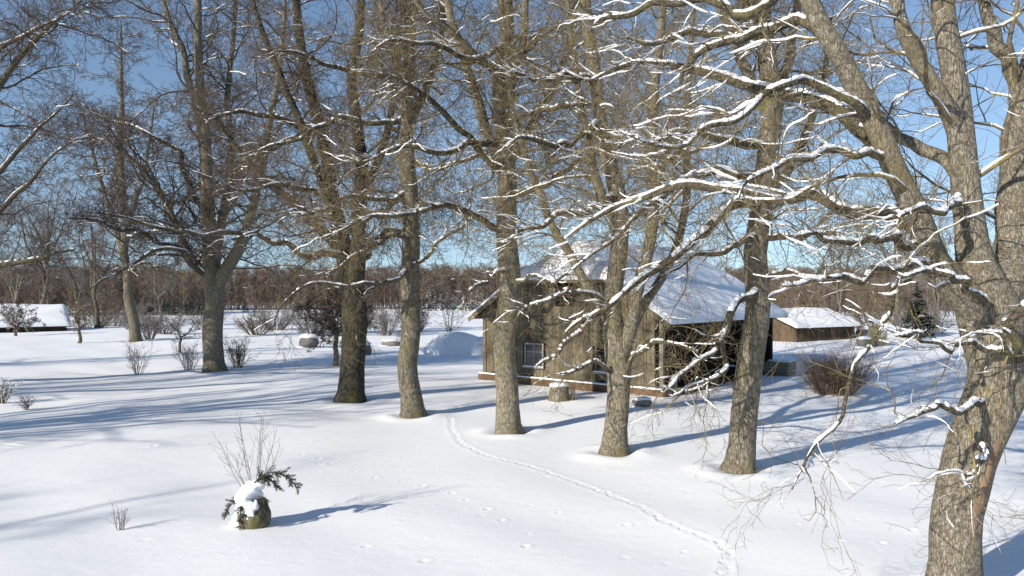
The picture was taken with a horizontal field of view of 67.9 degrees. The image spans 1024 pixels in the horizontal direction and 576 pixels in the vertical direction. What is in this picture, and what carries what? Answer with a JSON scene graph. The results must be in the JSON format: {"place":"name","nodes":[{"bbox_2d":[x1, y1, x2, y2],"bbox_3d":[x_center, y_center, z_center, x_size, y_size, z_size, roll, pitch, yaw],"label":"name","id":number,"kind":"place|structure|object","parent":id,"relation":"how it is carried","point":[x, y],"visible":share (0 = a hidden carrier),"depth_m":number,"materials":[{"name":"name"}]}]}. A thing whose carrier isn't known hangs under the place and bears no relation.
{"place":"outdoors","nodes":[
{"label":"outdoors","id":0,"kind":"place"},
{"bbox_2d":[0,297,1023,575],"bbox_3d":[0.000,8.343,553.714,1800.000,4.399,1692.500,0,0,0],"label":"ground","id":1,"kind":"structure","parent":0,"point":[450,485],"depth_m":16.06,"materials":[{"name":"white snow"}]},
{"bbox_2d":[0,376,23,403],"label":"shrub","id":2,"kind":"object","parent":1,"relation":"on","point":[3,393],"visible":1,"depth_m":25.96,"materials":[{"name":"brown plant"}]},
{"bbox_2d":[0,193,39,292],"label":"bare tree","id":3,"kind":"object","parent":1,"relation":"on","point":[9,256],"visible":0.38,"depth_m":97.02,"materials":[{"name":"brown plant"}]},
{"bbox_2d":[0,299,45,335],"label":"garden tree","id":4,"kind":"object","parent":1,"relation":"on","point":[15,324],"visible":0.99,"depth_m":65.13,"materials":[{"name":"brown plant"}]},
{"bbox_2d":[12,391,35,409],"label":"shrub","id":5,"kind":"object","parent":1,"relation":"on","point":[24,404],"visible":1,"depth_m":24.42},
{"bbox_2d":[0,304,71,332],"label":"shed","id":6,"kind":"structure","parent":1,"relation":"on","point":[53,317],"depth_m":73.75,"materials":[{"name":"white wood"}]},
{"bbox_2d":[0,184,82,303],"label":"bare tree","id":7,"kind":"object","parent":1,"relation":"on","point":[15,295],"visible":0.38,"depth_m":109.88,"materials":[{"name":"brown plant"}]},
{"bbox_2d":[0,155,100,303],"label":"bare tree","id":8,"kind":"object","parent":1,"relation":"on","point":[46,283],"visible":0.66,"depth_m":87.88,"materials":[{"name":"brown plant"}]},
{"bbox_2d":[13,191,130,321],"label":"bare tree","id":9,"kind":"object","parent":1,"relation":"on","point":[73,281],"visible":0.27,"depth_m":117.44,"materials":[{"name":"brown plant"}]},
{"bbox_2d":[0,0,153,304],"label":"deciduous tree","id":10,"kind":"object","parent":1,"relation":"on","point":[21,54],"visible":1,"depth_m":28.21,"materials":[{"name":"brown plant"}]},
{"bbox_2d":[60,299,93,342],"bbox_3d":[-32.387,2.565,56.618,2.313,3.592,2.518,0,0,-30],"label":"garden tree","id":11,"kind":"object","parent":1,"relation":"on","point":[81,314],"visible":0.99,"depth_m":56.46,"materials":[{"name":"brown plant"}]},
{"bbox_2d":[60,295,124,327],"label":"shrub","id":12,"kind":"object","parent":1,"relation":"on","point":[102,323],"visible":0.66,"depth_m":81.90,"materials":[{"name":"brown plant"}]},
{"bbox_2d":[42,173,147,327],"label":"bare tree","id":13,"kind":"object","parent":1,"relation":"on","point":[93,291],"visible":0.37,"depth_m":81.48,"materials":[{"name":"brown plant"}]},
{"bbox_2d":[67,292,150,325],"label":"shrub","id":14,"kind":"object","parent":1,"relation":"on","point":[119,303],"visible":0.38,"depth_m":87.74,"materials":[{"name":"brown plant"}]},
{"bbox_2d":[105,500,128,530],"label":"shrub","id":15,"kind":"object","parent":1,"relation":"on","point":[123,522],"visible":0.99,"depth_m":11.94,"materials":[{"name":"plant"}]},
{"bbox_2d":[46,10,192,341],"bbox_3d":[-29.431,-8.510,58.211,12.635,25.799,9.027,0,0,0],"label":"deciduous tree","id":16,"kind":"object","parent":1,"relation":"on","point":[133,320],"visible":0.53,"depth_m":57.63,"materials":[{"name":"brown plant"}]},
{"bbox_2d":[108,301,148,329],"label":"shrub","id":17,"kind":"object","parent":1,"relation":"on","point":[124,317],"visible":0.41,"depth_m":76.04,"materials":[{"name":"brown plant"}]},
{"bbox_2d":[120,334,160,374],"bbox_3d":[-17.567,3.118,35.557,1.716,1.956,2.116,0,0,0],"label":"shrub","id":18,"kind":"object","parent":1,"relation":"on","point":[132,359],"visible":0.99,"depth_m":35.42,"materials":[{"name":"brown plant"}]},
{"bbox_2d":[118,306,168,339],"bbox_3d":[-28.636,2.745,60.062,3.456,2.737,3.358,0,0,34],"label":"shrub","id":19,"kind":"object","parent":1,"relation":"on","point":[150,333],"visible":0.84,"depth_m":59.70,"materials":[{"name":"brown plant"}]},
{"bbox_2d":[146,306,153,314],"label":"spruce","id":20,"kind":"object","parent":1,"relation":"on","point":[148,310],"visible":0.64,"depth_m":220.58,"materials":[{"name":"plant"}]},
{"bbox_2d":[152,298,158,313],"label":"spruce","id":21,"kind":"object","parent":1,"relation":"on","point":[156,306],"visible":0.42,"depth_m":224.50,"materials":[{"name":"green plant"}]},
{"bbox_2d":[119,222,193,319],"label":"bare tree","id":22,"kind":"object","parent":1,"relation":"on","point":[162,295],"visible":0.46,"depth_m":129.85,"materials":[{"name":"brown plant"}]},
{"bbox_2d":[159,298,166,314],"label":"spruce","id":23,"kind":"object","parent":1,"relation":"on","point":[164,302],"visible":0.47,"depth_m":221.98,"materials":[{"name":"green plant"}]},
{"bbox_2d":[163,298,169,314],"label":"spruce","id":24,"kind":"object","parent":1,"relation":"on","point":[167,306],"visible":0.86,"depth_m":220.86,"materials":[{"name":"green plant"}]},
{"bbox_2d":[139,307,197,333],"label":"shrub","id":25,"kind":"object","parent":1,"relation":"on","point":[167,331],"visible":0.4,"depth_m":67.68,"materials":[{"name":"brown plant"}]},
{"bbox_2d":[169,299,178,314],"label":"spruce","id":26,"kind":"object","parent":1,"relation":"on","point":[173,311],"visible":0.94,"depth_m":220.38,"materials":[{"name":"plant"}]},
{"bbox_2d":[174,297,182,314],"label":"spruce","id":27,"kind":"object","parent":1,"relation":"on","point":[178,303],"visible":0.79,"depth_m":224.81,"materials":[{"name":"green plant"}]},
{"bbox_2d":[155,308,202,352],"bbox_3d":[-20.777,2.712,47.719,2.908,3.128,1.779,0,0,-39],"label":"garden tree","id":28,"kind":"object","parent":1,"relation":"on","point":[177,328],"visible":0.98,"depth_m":47.64,"materials":[{"name":"brown plant"}]},
{"bbox_2d":[179,302,184,314],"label":"spruce","id":29,"kind":"object","parent":1,"relation":"on","point":[181,306],"visible":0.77,"depth_m":224.56,"materials":[{"name":"plant"}]},
{"bbox_2d":[171,339,202,369],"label":"shrub","id":30,"kind":"object","parent":1,"relation":"on","point":[188,359],"visible":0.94,"depth_m":37.08,"materials":[{"name":"brown plant"}]},
{"bbox_2d":[185,297,192,314],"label":"spruce","id":31,"kind":"object","parent":1,"relation":"on","point":[189,301],"visible":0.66,"depth_m":227.30,"materials":[{"name":"green plant"}]},
{"bbox_2d":[187,298,198,315],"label":"spruce","id":32,"kind":"object","parent":1,"relation":"on","point":[191,308],"visible":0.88,"depth_m":221.18,"materials":[{"name":"plant"}]},
{"bbox_2d":[33,0,353,372],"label":"deciduous tree","id":33,"kind":"object","parent":1,"relation":"on","point":[216,274],"visible":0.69,"depth_m":36.23,"materials":[{"name":"brown plant"}]},
{"bbox_2d":[195,299,201,314],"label":"spruce","id":34,"kind":"object","parent":1,"relation":"on","point":[199,305],"visible":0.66,"depth_m":226.06,"materials":[{"name":"green plant"}]},
{"bbox_2d":[197,298,204,314],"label":"spruce","id":35,"kind":"object","parent":1,"relation":"on","point":[202,307],"visible":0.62,"depth_m":224.00,"materials":[{"name":"plant"}]},
{"bbox_2d":[179,302,236,329],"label":"shrub","id":36,"kind":"object","parent":1,"relation":"on","point":[189,321],"visible":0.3,"depth_m":77.66,"materials":[{"name":"brown plant"}]},
{"bbox_2d":[223,333,262,367],"bbox_3d":[-13.553,3.135,38.087,1.958,1.848,1.969,0,0,-33],"label":"shrub","id":37,"kind":"object","parent":1,"relation":"on","point":[238,358],"visible":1,"depth_m":37.97,"materials":[{"name":"brown plant"}]},
{"bbox_2d":[242,293,248,311],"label":"spruce","id":38,"kind":"object","parent":1,"relation":"on","point":[244,302],"visible":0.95,"depth_m":261.87,"materials":[{"name":"green plant"}]},
{"bbox_2d":[230,309,280,334],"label":"shrub","id":39,"kind":"object","parent":1,"relation":"on","point":[251,325],"visible":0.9,"depth_m":65.90,"materials":[{"name":"brown plant"}]},
{"bbox_2d":[210,410,302,529],"bbox_3d":[-4.189,2.948,12.344,1.436,1.944,0.796,0,0,29],"label":"plant pot","id":40,"kind":"object","parent":1,"relation":"on","point":[252,508],"visible":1,"depth_m":12.19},
{"bbox_2d":[246,298,303,329],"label":"shrub","id":41,"kind":"object","parent":1,"relation":"on","point":[284,318],"visible":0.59,"depth_m":74.45,"materials":[{"name":"brown plant"}]},
{"bbox_2d":[281,306,328,334],"bbox_3d":[-17.010,2.630,64.074,4.439,2.934,5.000,0,0,-41],"label":"shrub","id":42,"kind":"object","parent":1,"relation":"on","point":[300,325],"visible":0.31,"depth_m":63.58,"materials":[{"name":"brown plant"}]},
{"bbox_2d":[296,333,318,347],"bbox_3d":[-14.061,3.694,52.324,1.546,1.204,1.154,0,0,0],"label":"rock","id":43,"kind":"object","parent":1,"relation":"on","point":[306,341],"visible":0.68,"depth_m":51.91,"materials":[{"name":"stone"}]},
{"bbox_2d":[159,0,488,402],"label":"deciduous tree","id":44,"kind":"object","parent":1,"relation":"on","point":[351,387],"visible":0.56,"depth_m":25.84,"materials":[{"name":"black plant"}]},
{"bbox_2d":[292,275,377,366],"bbox_3d":[-9.002,1.773,38.661,4.350,4.843,4.186,0,0,-19],"label":"garden tree","id":45,"kind":"object","parent":1,"relation":"on","point":[332,326],"visible":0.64,"depth_m":37.89,"materials":[{"name":"brown plant"}]},
{"bbox_2d":[337,295,378,330],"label":"shrub","id":46,"kind":"object","parent":1,"relation":"on","point":[370,314],"visible":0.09,"depth_m":69.29,"materials":[{"name":"brown plant"}]},
{"bbox_2d":[366,341,371,354],"bbox_3d":[-9.066,3.692,46.283,0.905,0.948,0.808,0,0,-41],"label":"rock","id":47,"kind":"object","parent":1,"relation":"on","point":[368,352],"visible":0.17,"depth_m":46.15,"materials":[{"name":"stone"}]},
{"bbox_2d":[220,0,545,418],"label":"deciduous tree","id":48,"kind":"object","parent":1,"relation":"on","point":[412,406],"visible":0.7,"depth_m":22.62,"materials":[{"name":"brown plant"}]},
{"bbox_2d":[367,298,401,335],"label":"shrub","id":49,"kind":"object","parent":1,"relation":"on","point":[383,319],"visible":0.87,"depth_m":65.80,"materials":[{"name":"brown plant"}]},
{"bbox_2d":[379,339,399,345],"bbox_3d":[-8.614,3.910,54.141,1.690,0.549,1.229,0,0,0],"label":"rock","id":50,"kind":"object","parent":1,"relation":"on","point":[390,342],"visible":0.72,"depth_m":53.71,"materials":[{"name":"stone"}]},
{"bbox_2d":[387,291,432,339],"bbox_3d":[-6.781,2.232,51.109,3.012,4.136,3.323,0,0,0],"label":"bush","id":51,"kind":"object","parent":1,"relation":"on","point":[426,301],"visible":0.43,"depth_m":50.81,"materials":[{"name":"brown plant"}]},
{"bbox_2d":[394,304,435,331],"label":"shrub","id":52,"kind":"object","parent":1,"relation":"on","point":[423,323],"visible":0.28,"depth_m":72.30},
{"bbox_2d":[424,287,434,310],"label":"spruce","id":53,"kind":"object","parent":1,"relation":"on","point":[428,296],"visible":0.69,"depth_m":265.77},
{"bbox_2d":[431,292,437,310],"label":"spruce","id":54,"kind":"object","parent":1,"relation":"on","point":[434,301],"visible":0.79,"depth_m":266.60,"materials":[{"name":"plant"}]},
{"bbox_2d":[437,293,444,310],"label":"spruce","id":55,"kind":"object","parent":1,"relation":"on","point":[440,303],"visible":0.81,"depth_m":264.74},
{"bbox_2d":[426,272,468,331],"bbox_3d":[-4.511,1.525,52.592,3.007,5.485,3.433,0,0,0],"label":"bush","id":56,"kind":"object","parent":1,"relation":"on","point":[447,310],"visible":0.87,"depth_m":52.93,"materials":[{"name":"brown plant"}]},
{"bbox_2d":[444,294,451,309],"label":"spruce","id":57,"kind":"object","parent":1,"relation":"on","point":[446,306],"visible":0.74,"depth_m":266.95,"materials":[{"name":"plant"}]},
{"bbox_2d":[418,332,482,355],"bbox_3d":[-3.087,4.149,47.467,5.725,2.870,2.694,0,0,-11],"label":"snow pile","id":58,"kind":"object","parent":1,"relation":"on","point":[460,343],"visible":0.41,"depth_m":46.37,"materials":[{"name":"white snow"}]},
{"bbox_2d":[454,293,460,310],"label":"spruce","id":59,"kind":"object","parent":1,"relation":"on","point":[457,302],"visible":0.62,"depth_m":263.86,"materials":[{"name":"plant"}]},
{"bbox_2d":[267,0,664,434],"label":"deciduous tree","id":60,"kind":"object","parent":1,"relation":"on","point":[508,419],"visible":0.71,"depth_m":19.50,"materials":[{"name":"brown plant"}]},
{"bbox_2d":[463,297,471,310],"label":"spruce","id":61,"kind":"object","parent":1,"relation":"on","point":[467,303],"visible":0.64,"depth_m":265.92,"materials":[{"name":"green plant"}]},
{"bbox_2d":[469,291,475,309],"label":"spruce","id":62,"kind":"object","parent":1,"relation":"on","point":[471,303],"visible":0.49,"depth_m":273.12,"materials":[{"name":"green plant"}]},
{"bbox_2d":[472,287,480,309],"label":"spruce","id":63,"kind":"object","parent":1,"relation":"on","point":[477,292],"visible":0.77,"depth_m":267.96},
{"bbox_2d":[0,260,1023,315],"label":"forest","id":64,"kind":"object","parent":1,"relation":"on","point":[182,290],"visible":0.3,"depth_m":290.38,"materials":[{"name":"brown plant"}]},
{"bbox_2d":[518,222,584,259],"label":"bare tree","id":65,"kind":"object","parent":1,"relation":"on","point":[542,248],"visible":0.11,"depth_m":129.01,"materials":[{"name":"brown plant"}]},
{"bbox_2d":[548,382,569,401],"bbox_3d":[1.631,3.666,26.676,0.818,0.735,0.840,0,0,0],"label":"tree stump","id":66,"kind":"object","parent":1,"relation":"on","point":[564,394],"visible":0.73,"depth_m":26.39,"materials":[{"name":"brown wood"}]},
{"bbox_2d":[559,374,580,400],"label":"shrub","id":67,"kind":"object","parent":1,"relation":"on","point":[572,390],"visible":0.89,"depth_m":26.53,"materials":[{"name":"brown plant"}]},
{"bbox_2d":[435,0,798,456],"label":"deciduous tree","id":68,"kind":"object","parent":1,"relation":"on","point":[614,441],"visible":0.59,"depth_m":17.63,"materials":[{"name":"brown plant"}]},
{"bbox_2d":[467,240,788,396],"bbox_3d":[5.502,1.053,34.413,9.940,6.148,11.460,0,0,40],"label":"log cabin","id":69,"kind":"object","parent":1,"relation":"on","point":[528,345],"visible":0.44,"depth_m":30.95,"materials":[{"name":"brown wood"}]},
{"bbox_2d":[522,342,543,368],"bbox_3d":[0.885,2.791,31.351,1.120,1.040,0.120,0,0,40],"label":"window","id":70,"kind":"structure","parent":69,"relation":"in","point":[531,358],"depth_m":31.37,"materials":[{"name":"glass"}]},
{"bbox_2d":[593,346,605,373],"bbox_3d":[3.563,2.779,29.100,1.070,1.040,0.120,0,0,40],"label":"window","id":71,"kind":"structure","parent":69,"relation":"in","point":[598,368],"depth_m":29.29,"materials":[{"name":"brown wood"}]},
{"bbox_2d":[632,396,651,407],"bbox_3d":[4.264,3.775,24.997,0.715,0.426,0.550,0,0,0],"label":"rock","id":72,"kind":"object","parent":1,"relation":"on","point":[643,399],"visible":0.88,"depth_m":24.82,"materials":[{"name":"stone"}]},
{"bbox_2d":[683,224,742,275],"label":"bare tree","id":73,"kind":"object","parent":1,"relation":"on","point":[706,259],"visible":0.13,"depth_m":119.21,"materials":[{"name":"brown plant"}]},
{"bbox_2d":[501,0,933,474],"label":"deciduous tree","id":74,"kind":"object","parent":1,"relation":"on","point":[740,457],"visible":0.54,"depth_m":15.15,"materials":[{"name":"brown plant"}]},
{"bbox_2d":[495,0,1023,575],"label":"deciduous tree","id":75,"kind":"object","parent":1,"relation":"on","point":[977,284],"visible":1,"depth_m":9.35,"materials":[{"name":"brown plant"}]},
{"bbox_2d":[764,359,795,375],"bbox_3d":[12.021,3.546,34.081,1.127,0.689,1.007,0,0,40],"label":"plank box","id":76,"kind":"object","parent":1,"relation":"on","point":[783,368],"visible":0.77,"depth_m":33.71,"materials":[{"name":"grey wood"}]},
{"bbox_2d":[773,307,860,341],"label":"outbuilding","id":77,"kind":"structure","parent":1,"relation":"on","point":[802,330],"depth_m":55.41,"materials":[{"name":"brown wood"}]},
{"bbox_2d":[785,344,883,396],"bbox_3d":[12.140,3.005,28.432,3.458,1.994,3.566,0,0,40],"label":"shrub","id":78,"kind":"object","parent":1,"relation":"on","point":[834,385],"visible":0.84,"depth_m":28.01,"materials":[{"name":"brown plant"}]},
{"bbox_2d":[800,188,875,316],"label":"bare tree","id":79,"kind":"object","parent":1,"relation":"on","point":[840,296],"visible":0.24,"depth_m":94.73,"materials":[{"name":"brown plant"}]},
{"bbox_2d":[855,326,867,336],"bbox_3d":[26.707,3.378,57.895,1.248,0.992,0.914,0,0,0],"label":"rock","id":80,"kind":"object","parent":1,"relation":"on","point":[862,333],"visible":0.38,"depth_m":57.55,"materials":[{"name":"stone"}]},
{"bbox_2d":[855,336,875,347],"bbox_3d":[22.521,3.487,48.519,1.353,0.869,1.010,0,0,0],"label":"rock","id":81,"kind":"object","parent":1,"relation":"on","point":[865,340],"visible":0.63,"depth_m":48.21,"materials":[{"name":"stone"}]},
{"bbox_2d":[837,296,901,326],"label":"shrub","id":82,"kind":"object","parent":1,"relation":"on","point":[864,318],"visible":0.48,"depth_m":73.58,"materials":[{"name":"brown plant"}]},
{"bbox_2d":[867,319,891,345],"bbox_3d":[23.696,2.895,48.985,1.250,1.838,1.100,0,0,0],"label":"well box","id":83,"kind":"object","parent":1,"relation":"on","point":[878,338],"visible":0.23,"depth_m":48.56,"materials":[{"name":"brown wood"}]},
{"bbox_2d":[812,154,949,324],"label":"bare tree","id":84,"kind":"object","parent":1,"relation":"on","point":[899,253],"visible":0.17,"depth_m":79.68,"materials":[{"name":"brown plant"}]},
{"bbox_2d":[877,295,903,314],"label":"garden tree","id":85,"kind":"object","parent":1,"relation":"on","point":[884,301],"visible":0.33,"depth_m":144.12,"materials":[{"name":"brown plant"}]},
{"bbox_2d":[875,301,937,330],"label":"shrub","id":86,"kind":"object","parent":1,"relation":"on","point":[897,322],"visible":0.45,"depth_m":66.13,"materials":[{"name":"brown plant"}]},
{"bbox_2d":[899,282,936,338],"bbox_3d":[29.733,1.766,55.901,3.099,4.844,2.895,0,0,-11],"label":"spruce","id":87,"kind":"object","parent":1,"relation":"on","point":[928,325],"visible":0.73,"depth_m":55.72,"materials":[{"name":"green plant"}]},
{"bbox_2d":[897,181,954,328],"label":"bare tree","id":88,"kind":"object","parent":1,"relation":"on","point":[938,302],"visible":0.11,"depth_m":69.86,"materials":[{"name":"brown plant"}]},
{"bbox_2d":[902,302,956,333],"bbox_3d":[32.901,2.390,60.073,5.187,2.596,3.987,0,0,0],"label":"shrub","id":89,"kind":"object","parent":1,"relation":"on","point":[934,320],"visible":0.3,"depth_m":59.52,"materials":[{"name":"brown plant"}]},
{"bbox_2d":[939,152,998,259],"bbox_3d":[41.496,-4.645,65.337,10.558,17.019,10.690,0,0,-45],"label":"bare tree","id":90,"kind":"object","parent":1,"relation":"on","point":[994,242],"visible":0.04,"depth_m":64.71,"materials":[{"name":"brown plant"}]},
{"bbox_2d":[0,0,1023,295],"label":"sky","id":91,"kind":"structure","parent":0,"point":[156,76],"materials":[{"name":"blue"}]}
]}

